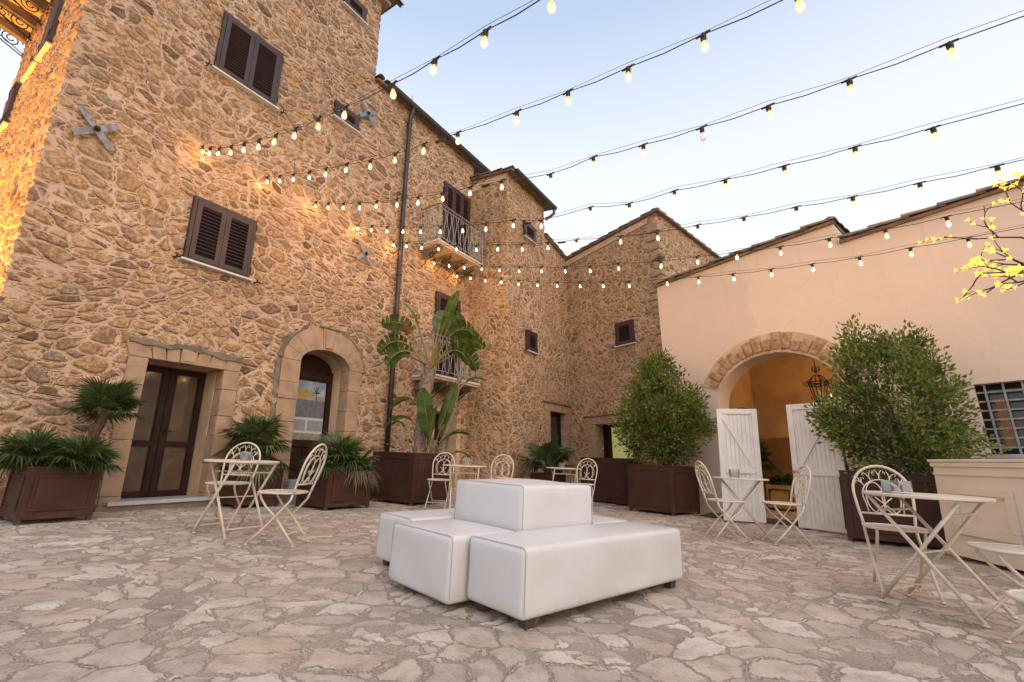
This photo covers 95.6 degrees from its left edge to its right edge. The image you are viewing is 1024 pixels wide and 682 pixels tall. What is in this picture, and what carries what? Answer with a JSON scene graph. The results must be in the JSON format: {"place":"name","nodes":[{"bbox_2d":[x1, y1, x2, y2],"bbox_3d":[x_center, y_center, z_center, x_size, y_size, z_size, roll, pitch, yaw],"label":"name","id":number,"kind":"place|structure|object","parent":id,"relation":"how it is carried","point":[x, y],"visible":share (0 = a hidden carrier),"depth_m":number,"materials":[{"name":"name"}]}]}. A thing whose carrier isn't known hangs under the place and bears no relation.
{"place":"outdoors","nodes":[
{"label":"outdoors","id":0,"kind":"place"},
{"bbox_2d":[240,452,252,460],"bbox_3d":[-2.793,1.210,4.875,0.131,0.086,0.131,2,-14,1],"label":"candle glass","id":1,"kind":"object","parent":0,"point":[246,458],"visible":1,"depth_m":4.86,"materials":[{"name":"grey"}]},
{"bbox_2d":[0,491,1023,681],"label":"ground","id":2,"kind":"structure","parent":0,"point":[161,595],"depth_m":2.61,"materials":[{"name":"beige stone"}]},
{"bbox_2d":[0,464,104,525],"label":"planter box","id":3,"kind":"object","parent":2,"relation":"on","point":[41,492],"visible":0.85,"depth_m":4.96,"materials":[{"name":"red paint"}]},
{"bbox_2d":[0,425,73,477],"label":"fan palm","id":4,"kind":"object","parent":3,"relation":"in","point":[16,451],"visible":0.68,"depth_m":4.95,"materials":[{"name":"green plant"}]},
{"bbox_2d":[27,433,127,478],"bbox_3d":[-4.897,1.312,5.237,0.849,0.579,0.982,0,-15,0],"label":"fan palm","id":5,"kind":"object","parent":3,"relation":"in","point":[86,452],"visible":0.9,"depth_m":5.14,"materials":[{"name":"green plant"}]},
{"bbox_2d":[52,375,148,438],"bbox_3d":[-4.952,1.051,5.642,0.972,1.268,0.929,0,-15,0],"label":"fan palm","id":6,"kind":"object","parent":3,"relation":"in","point":[107,400],"visible":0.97,"depth_m":5.59,"materials":[{"name":"green plant"}]},
{"bbox_2d":[194,442,260,528],"bbox_3d":[-3.228,1.620,5.326,0.406,0.919,0.537,4,-14,-5],"label":"folding chair","id":7,"kind":"object","parent":2,"relation":"on","point":[234,483],"visible":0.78,"depth_m":5.34,"materials":[{"name":"beige paint"}]},
{"bbox_2d":[192,459,279,539],"bbox_3d":[-2.828,1.598,4.770,0.700,0.720,0.700,-7,-17,32],"label":"bistro table","id":8,"kind":"object","parent":2,"relation":"on","point":[248,463],"visible":0.99,"depth_m":4.71,"materials":[{"name":"beige paint"}]},
{"bbox_2d":[0,0,490,512],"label":"stone house","id":9,"kind":"structure","parent":2,"relation":"on","point":[172,270],"depth_m":7.70,"materials":[{"name":"stone"}]},
{"bbox_2d":[0,82,21,133],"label":"window","id":10,"kind":"structure","parent":9,"relation":"in","point":[4,121],"depth_m":8.25,"materials":[{"name":"brown wood"}]},
{"bbox_2d":[20,0,63,82],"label":"window","id":11,"kind":"structure","parent":9,"relation":"in","point":[52,23],"depth_m":7.55,"materials":[{"name":"brown wood"}]},
{"bbox_2d":[120,365,170,497],"bbox_3d":[-5.456,1.300,6.801,0.050,1.900,0.500,-9,-17,31],"label":"door","id":12,"kind":"structure","parent":9,"relation":"in","point":[141,459],"depth_m":6.86,"materials":[{"name":"brown wood"}]},
{"bbox_2d":[148,369,205,496],"bbox_3d":[-5.163,1.403,7.198,0.104,1.900,0.498,-9,-17,31],"label":"door","id":13,"kind":"structure","parent":9,"relation":"in","point":[178,430],"depth_m":7.19,"materials":[{"name":"brown wood"}]},
{"bbox_2d":[172,195,259,283],"bbox_3d":[-4.759,-1.652,7.633,0.148,1.137,1.328,-9,-17,31],"label":"window","id":14,"kind":"structure","parent":9,"relation":"in","point":[220,239],"depth_m":7.56,"materials":[{"name":"brown wood"}]},
{"bbox_2d":[205,11,285,113],"bbox_3d":[-4.787,-5.100,8.516,0.148,1.285,1.433,-9,-17,31],"label":"window","id":15,"kind":"structure","parent":9,"relation":"in","point":[244,59],"depth_m":8.44,"materials":[{"name":"brown wood"}]},
{"bbox_2d":[288,354,332,478],"bbox_3d":[-4.043,1.428,9.024,0.095,2.396,1.080,-9,-17,31],"label":"arched door","id":16,"kind":"structure","parent":9,"relation":"in","point":[313,403],"depth_m":9.16,"materials":[{"name":"brown wood"}]},
{"bbox_2d":[332,99,360,135],"bbox_3d":[-3.668,-4.959,10.310,0.140,0.436,0.730,-9,-17,31],"label":"window","id":17,"kind":"structure","parent":9,"relation":"in","point":[352,122],"depth_m":10.30,"materials":[{"name":"brown wood"}]},
{"bbox_2d":[341,0,367,27],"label":"window","id":18,"kind":"structure","parent":9,"relation":"in","point":[359,12],"depth_m":11.02,"materials":[{"name":"brown wood"}]},
{"bbox_2d":[200,0,555,155],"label":"string light","id":19,"kind":"object","parent":9,"relation":"attached to","point":[484,33],"visible":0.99,"depth_m":3.76,"materials":[{"name":"black metal"}]},
{"bbox_2d":[434,414,442,445],"bbox_3d":[-2.078,2.889,11.767,0.050,2.100,0.850,-9,-17,31],"label":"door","id":20,"kind":"structure","parent":9,"relation":"in","point":[436,430],"depth_m":12.08,"materials":[{"name":"brown wood"}]},
{"bbox_2d":[433,291,460,377],"bbox_3d":[-1.708,-0.112,12.198,0.098,2.260,0.996,-9,-17,31],"label":"window","id":21,"kind":"structure","parent":9,"relation":"in","point":[441,299],"depth_m":12.09,"materials":[{"name":"brown wood"}]},
{"bbox_2d":[441,181,470,255],"bbox_3d":[-1.586,-3.304,13.253,0.098,2.230,1.196,-9,-17,31],"label":"window","id":22,"kind":"structure","parent":9,"relation":"in","point":[456,200],"depth_m":13.24,"materials":[{"name":"brown wood"}]},
{"bbox_2d":[264,0,804,183],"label":"string light","id":23,"kind":"object","parent":9,"relation":"attached to","point":[702,36],"visible":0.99,"depth_m":3.95,"materials":[{"name":"black metal"}]},
{"bbox_2d":[313,10,1023,209],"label":"string light","id":24,"kind":"object","parent":9,"relation":"attached to","point":[949,45],"visible":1,"depth_m":4.05,"materials":[{"name":"black metal"}]},
{"bbox_2d":[357,99,1023,233],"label":"string light","id":25,"kind":"object","parent":9,"relation":"attached to","point":[933,130],"visible":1,"depth_m":4.98,"materials":[{"name":"black plastic"}]},
{"bbox_2d":[392,157,1023,251],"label":"string light","id":26,"kind":"object","parent":9,"relation":"attached to","point":[997,168],"visible":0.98,"depth_m":5.75,"materials":[{"name":"black plastic"}]},
{"bbox_2d":[431,198,1023,272],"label":"string light","id":27,"kind":"object","parent":9,"relation":"attached to","point":[946,218],"visible":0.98,"depth_m":6.86,"materials":[{"name":"black plastic"}]},
{"bbox_2d":[454,225,1023,287],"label":"string light","id":28,"kind":"object","parent":9,"relation":"attached to","point":[812,264],"visible":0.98,"depth_m":7.61,"materials":[{"name":"black plastic"}]},
{"bbox_2d":[215,467,284,508],"bbox_3d":[-4.035,2.243,7.131,0.648,0.572,0.688,-7,-17,32],"label":"planter box","id":29,"kind":"object","parent":2,"relation":"on","point":[228,490],"visible":0.56,"depth_m":6.90,"materials":[{"name":"red paint"}]},
{"bbox_2d":[208,411,296,488],"bbox_3d":[-4.019,1.721,7.297,1.286,1.309,1.277,0,-15,0],"label":"fan palm","id":30,"kind":"object","parent":29,"relation":"in","point":[260,433],"visible":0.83,"depth_m":7.13,"materials":[{"name":"green plant"}]},
{"bbox_2d":[244,443,327,546],"bbox_3d":[-2.122,1.439,4.436,0.537,0.919,0.406,1,-14,4],"label":"folding chair","id":31,"kind":"object","parent":2,"relation":"on","point":[291,492],"visible":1,"depth_m":4.41,"materials":[{"name":"beige paint"}]},
{"bbox_2d":[295,467,372,510],"bbox_3d":[-2.839,2.354,7.435,0.828,0.602,0.828,-8,-18,35],"label":"planter box","id":32,"kind":"object","parent":2,"relation":"on","point":[327,492],"visible":0.74,"depth_m":7.10,"materials":[{"name":"red paint"}]},
{"bbox_2d":[295,428,371,480],"bbox_3d":[-2.826,1.854,7.548,1.273,0.914,1.369,0,-15,0],"label":"fan palm","id":33,"kind":"object","parent":32,"relation":"in","point":[339,448],"visible":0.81,"depth_m":7.35,"materials":[{"name":"green plant"}]},
{"bbox_2d":[332,446,382,492],"bbox_3d":[-2.565,2.124,7.543,1.003,0.849,0.992,0,-15,0],"label":"grass clump","id":34,"kind":"object","parent":32,"relation":"in","point":[364,472],"visible":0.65,"depth_m":7.35,"materials":[{"name":"green plant"}]},
{"bbox_2d":[370,451,451,505],"bbox_3d":[-1.916,2.577,8.771,1.178,0.902,0.978,-8,-17,35],"label":"planter box","id":35,"kind":"object","parent":2,"relation":"on","point":[404,476],"visible":0.89,"depth_m":8.36,"materials":[{"name":"red paint"}]},
{"bbox_2d":[377,291,485,457],"bbox_3d":[-1.597,0.672,9.296,2.170,3.405,1.148,0,-15,0],"label":"banana plant","id":36,"kind":"object","parent":35,"relation":"in","point":[464,340],"visible":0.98,"depth_m":9.21,"materials":[{"name":"green plant"}]},
{"bbox_2d":[376,508,454,565],"bbox_3d":[-0.327,1.671,4.021,1.586,0.423,0.497,15,-19,-40],"label":"padded bench","id":37,"kind":"object","parent":2,"relation":"on","point":[387,520],"visible":0.13,"depth_m":3.61,"materials":[{"name":"white leather"}]},
{"bbox_2d":[424,452,454,508],"bbox_3d":[-1.238,2.382,7.998,0.406,0.919,0.537,1,-14,5],"label":"folding chair","id":38,"kind":"object","parent":2,"relation":"on","point":[432,479],"visible":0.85,"depth_m":8.09,"materials":[{"name":"beige paint"}]},
{"bbox_2d":[389,518,515,604],"bbox_3d":[-0.400,1.414,3.086,0.538,0.391,0.717,15,-19,-40],"label":"padded bench","id":39,"kind":"object","parent":2,"relation":"on","point":[429,558],"visible":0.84,"depth_m":2.85,"materials":[{"name":"white leather"}]},
{"bbox_2d":[443,464,485,508],"bbox_3d":[-0.776,2.338,7.345,0.700,0.720,0.700,4,-14,-7],"label":"bistro table","id":40,"kind":"object","parent":2,"relation":"on","point":[449,505],"visible":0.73,"depth_m":7.25,"materials":[{"name":"beige paint"}]},
{"bbox_2d":[490,454,513,478],"bbox_3d":[-0.221,2.334,7.646,0.406,0.919,0.537,-1,-15,14],"label":"folding chair","id":41,"kind":"object","parent":2,"relation":"on","point":[501,471],"visible":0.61,"depth_m":7.88,"materials":[{"name":"beige paint"}]},
{"bbox_2d":[465,165,573,482],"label":"stone wing","id":42,"kind":"structure","parent":2,"relation":"on","point":[519,395],"depth_m":13.28,"materials":[{"name":"brown stone"}]},
{"bbox_2d":[521,221,537,245],"bbox_3d":[0.506,-3.306,14.121,0.148,0.580,0.879,-9,-17,31],"label":"window","id":43,"kind":"structure","parent":42,"relation":"in","point":[529,232],"depth_m":14.13,"materials":[{"name":"brown wood"}]},
{"bbox_2d":[524,329,539,354],"bbox_3d":[0.535,0.037,13.267,0.148,0.660,0.789,-9,-17,31],"label":"window","id":44,"kind":"structure","parent":42,"relation":"in","point":[531,342],"depth_m":13.26,"materials":[{"name":"brown wood"}]},
{"bbox_2d":[550,412,561,472],"bbox_3d":[1.220,3.437,13.956,0.090,2.530,1.056,-9,-17,31],"label":"door","id":45,"kind":"structure","parent":42,"relation":"in","point":[555,418],"depth_m":14.38,"materials":[{"name":"brown glass"}]},
{"bbox_2d":[454,478,592,531],"bbox_3d":[0.080,1.407,3.557,0.761,0.674,0.777,15,-19,-40],"label":"padded block","id":46,"kind":"object","parent":2,"relation":"on","point":[517,504],"depth_m":3.32,"materials":[{"name":"white leather"}]},
{"bbox_2d":[530,473,565,482],"bbox_3d":[0.875,3.492,11.224,0.628,0.562,0.728,-7,-17,32],"label":"planter box","id":47,"kind":"object","parent":2,"relation":"on","point":[548,477],"visible":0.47,"depth_m":11.03,"materials":[{"name":"red paint"}]},
{"bbox_2d":[518,437,580,475],"bbox_3d":[1.018,2.849,11.428,1.796,1.124,1.694,0,-15,0],"label":"fan palm","id":48,"kind":"object","parent":47,"relation":"in","point":[555,453],"visible":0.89,"depth_m":11.16,"materials":[{"name":"green plant"}]},
{"bbox_2d":[546,467,580,482],"bbox_3d":[1.006,2.863,9.118,0.700,0.720,0.700,3,-14,-3],"label":"bistro table","id":49,"kind":"object","parent":2,"relation":"on","point":[561,468],"visible":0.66,"depth_m":9.01,"materials":[{"name":"beige paint"}]},
{"bbox_2d":[467,521,683,630],"bbox_3d":[0.494,1.456,3.054,1.616,0.428,0.487,15,-19,-40],"label":"padded bench","id":50,"kind":"object","parent":2,"relation":"on","point":[526,578],"visible":1,"depth_m":2.67,"materials":[{"name":"white leather"}]},
{"bbox_2d":[576,458,597,509],"bbox_3d":[1.318,2.615,8.499,0.406,0.919,0.537,-4,-16,25],"label":"folding chair","id":51,"kind":"object","parent":2,"relation":"on","point":[577,478],"visible":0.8,"depth_m":8.68,"materials":[{"name":"beige paint"}]},
{"bbox_2d":[591,515,627,523],"bbox_3d":[0.551,1.667,3.928,0.487,0.391,0.747,15,-19,-40],"label":"padded bench","id":52,"kind":"object","parent":2,"relation":"on","point":[599,519],"visible":0.06,"depth_m":3.78,"materials":[{"name":"white leather"}]},
{"bbox_2d":[580,457,639,505],"bbox_3d":[2.207,3.119,10.375,0.528,0.972,1.348,14,-18,-39],"label":"planter box","id":53,"kind":"object","parent":2,"relation":"on","point":[612,483],"visible":0.56,"depth_m":10.11,"materials":[{"name":"red paint"}]},
{"bbox_2d":[565,207,720,482],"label":"stone barn","id":54,"kind":"structure","parent":2,"relation":"on","point":[614,328],"depth_m":14.30,"materials":[{"name":"brown stone"}]},
{"bbox_2d":[603,423,638,458],"bbox_3d":[3.369,3.579,13.623,0.140,2.270,1.500,12,-19,-40],"label":"door","id":55,"kind":"structure","parent":54,"relation":"in","point":[607,433],"depth_m":14.19,"materials":[{"name":"brown wood"}]},
{"bbox_2d":[611,319,636,348],"bbox_3d":[3.336,-0.200,13.909,0.148,0.775,0.837,12,-19,-40],"label":"window","id":56,"kind":"structure","parent":54,"relation":"in","point":[624,331],"depth_m":13.84,"materials":[{"name":"brown wood"}]},
{"bbox_2d":[628,464,699,515],"bbox_3d":[2.879,2.801,8.797,0.978,0.862,0.948,15,-19,-40],"label":"planter box","id":57,"kind":"object","parent":2,"relation":"on","point":[673,490],"visible":0.92,"depth_m":8.46,"materials":[{"name":"red paint"}]},
{"bbox_2d":[607,345,717,466],"bbox_3d":[2.952,1.379,9.165,2.136,2.686,2.040,-4,-15,14],"label":"bay tree","id":58,"kind":"object","parent":57,"relation":"in","point":[668,430],"visible":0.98,"depth_m":8.78,"materials":[{"name":"green plant"}]},
{"bbox_2d":[695,461,752,542],"bbox_3d":[2.584,1.962,5.732,0.537,0.919,0.406,2,-14,0],"label":"folding chair","id":59,"kind":"object","parent":2,"relation":"on","point":[718,500],"visible":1,"depth_m":5.72,"materials":[{"name":"beige paint"}]},
{"bbox_2d":[712,476,769,538],"bbox_3d":[3.104,2.220,6.255,0.700,0.720,0.700,-4,-16,25],"label":"bistro table","id":60,"kind":"object","parent":2,"relation":"on","point":[754,488],"visible":0.91,"depth_m":6.11,"materials":[{"name":"beige paint"}]},
{"bbox_2d":[728,469,739,477],"bbox_3d":[3.049,1.816,6.364,0.147,0.110,0.147,2,-14,1],"label":"candle glass","id":61,"kind":"object","parent":60,"relation":"on","point":[729,470],"visible":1,"depth_m":6.35,"materials":[{"name":"grey"}]},
{"bbox_2d":[716,409,766,525],"bbox_3d":[3.785,2.051,7.694,0.620,1.838,0.200,-2,-15,18],"label":"white door panel","id":62,"kind":"structure","parent":2,"relation":"on","point":[745,421],"depth_m":7.70,"materials":[{"name":"grey wood"}]},
{"bbox_2d":[743,437,780,507],"bbox_3d":[5.671,3.059,10.855,1.287,1.699,1.235,0,-15,0],"label":"fan palm","id":63,"kind":"object","parent":2,"relation":"on","point":[764,455],"visible":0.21,"depth_m":10.71,"materials":[{"name":"green plant"}]},
{"bbox_2d":[765,484,796,511],"bbox_3d":[5.990,3.476,10.298,0.528,0.542,0.478,-10,-19,39],"label":"gold planter","id":64,"kind":"object","parent":2,"relation":"on","point":[779,494],"visible":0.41,"depth_m":10.14,"materials":[{"name":"paint"}]},
{"bbox_2d":[764,472,794,494],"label":"fan palm","id":65,"kind":"object","parent":64,"relation":"in","point":[786,479],"visible":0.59,"depth_m":10.30,"materials":[{"name":"green plant"}]},
{"bbox_2d":[761,465,813,546],"bbox_3d":[3.341,1.971,5.644,0.537,0.919,0.406,1,-14,5],"label":"folding chair","id":66,"kind":"object","parent":2,"relation":"on","point":[789,504],"visible":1,"depth_m":5.62,"materials":[{"name":"beige paint"}]},
{"bbox_2d":[786,402,846,535],"bbox_3d":[4.587,1.873,6.947,0.200,1.878,0.720,12,-17,-32],"label":"white door panel","id":67,"kind":"structure","parent":2,"relation":"on","point":[823,510],"depth_m":6.93,"materials":[{"name":"grey wood"}]},
{"bbox_2d":[653,175,1023,512],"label":"plaster building","id":68,"kind":"structure","parent":2,"relation":"on","point":[759,341],"depth_m":8.04,"materials":[{"name":"paint"}]},
{"bbox_2d":[802,359,831,401],"bbox_3d":[5.822,0.358,8.952,0.462,1.703,0.534,12,-19,-40],"label":"hanging lantern","id":69,"kind":"object","parent":68,"relation":"hanging from","point":[815,381],"visible":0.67,"depth_m":8.83,"materials":[{"name":"black metal"}]},
{"bbox_2d":[975,381,1023,457],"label":"window","id":70,"kind":"structure","parent":68,"relation":"in","point":[1002,404],"depth_m":6.45,"materials":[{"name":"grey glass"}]},
{"bbox_2d":[829,385,859,470],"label":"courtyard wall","id":71,"kind":"structure","parent":2,"relation":"on","point":[850,467],"depth_m":14.49,"materials":[{"name":"paint"}]},
{"bbox_2d":[838,470,945,546],"bbox_3d":[5.090,2.198,6.134,1.178,0.892,0.978,-8,-17,34],"label":"planter box","id":72,"kind":"object","parent":2,"relation":"on","point":[928,512],"visible":0.52,"depth_m":5.82,"materials":[{"name":"red paint"}]},
{"bbox_2d":[804,313,1012,506],"bbox_3d":[5.210,0.979,6.452,2.013,2.892,2.052,-7,-16,25],"label":"bay tree","id":73,"kind":"object","parent":72,"relation":"in","point":[916,439],"visible":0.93,"depth_m":6.19,"materials":[{"name":"green plant"}]},
{"bbox_2d":[851,465,945,603],"bbox_3d":[2.945,1.430,3.586,0.406,0.919,0.537,-5,-16,26],"label":"folding chair","id":74,"kind":"object","parent":2,"relation":"on","point":[915,529],"visible":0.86,"depth_m":3.62,"materials":[{"name":"beige paint"}]},
{"bbox_2d":[862,491,1017,627],"bbox_3d":[2.851,1.415,3.138,0.700,0.720,0.700,10,-16,-27],"label":"bistro table","id":75,"kind":"object","parent":2,"relation":"on","point":[960,499],"visible":1,"depth_m":3.10,"materials":[{"name":"beige paint"}]},
{"bbox_2d":[918,171,1023,302],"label":"lit blossom tree","id":76,"kind":"object","parent":2,"relation":"on","point":[1011,271],"visible":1,"depth_m":4.27,"materials":[{"name":"yellow plant"}]},
{"bbox_2d":[927,459,1023,570],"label":"bar counter","id":77,"kind":"object","parent":2,"relation":"on","point":[1001,482],"visible":0.83,"depth_m":4.66,"materials":[{"name":"beige paint"}]},
{"bbox_2d":[966,542,1023,642],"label":"folding chair","id":78,"kind":"object","parent":2,"relation":"on","point":[999,549],"visible":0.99,"depth_m":2.72,"materials":[{"name":"beige paint"}]},
{"bbox_2d":[1004,589,1023,613],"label":"folding chair","id":79,"kind":"object","parent":2,"relation":"on","point":[1016,596],"visible":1,"depth_m":1.61,"materials":[{"name":"beige paint"}]},
{"bbox_2d":[0,0,1023,256],"label":"sky","id":80,"kind":"structure","parent":0,"point":[777,51],"materials":[{"name":"blue"}]},
{"bbox_2d":[880,480,911,493],"bbox_3d":[2.706,1.026,3.263,0.130,0.085,0.130,10,-16,-27],"label":"candle glass","id":81,"kind":"object","parent":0,"point":[887,488],"visible":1,"depth_m":3.27,"materials":[{"name":"grey"}]}
]}

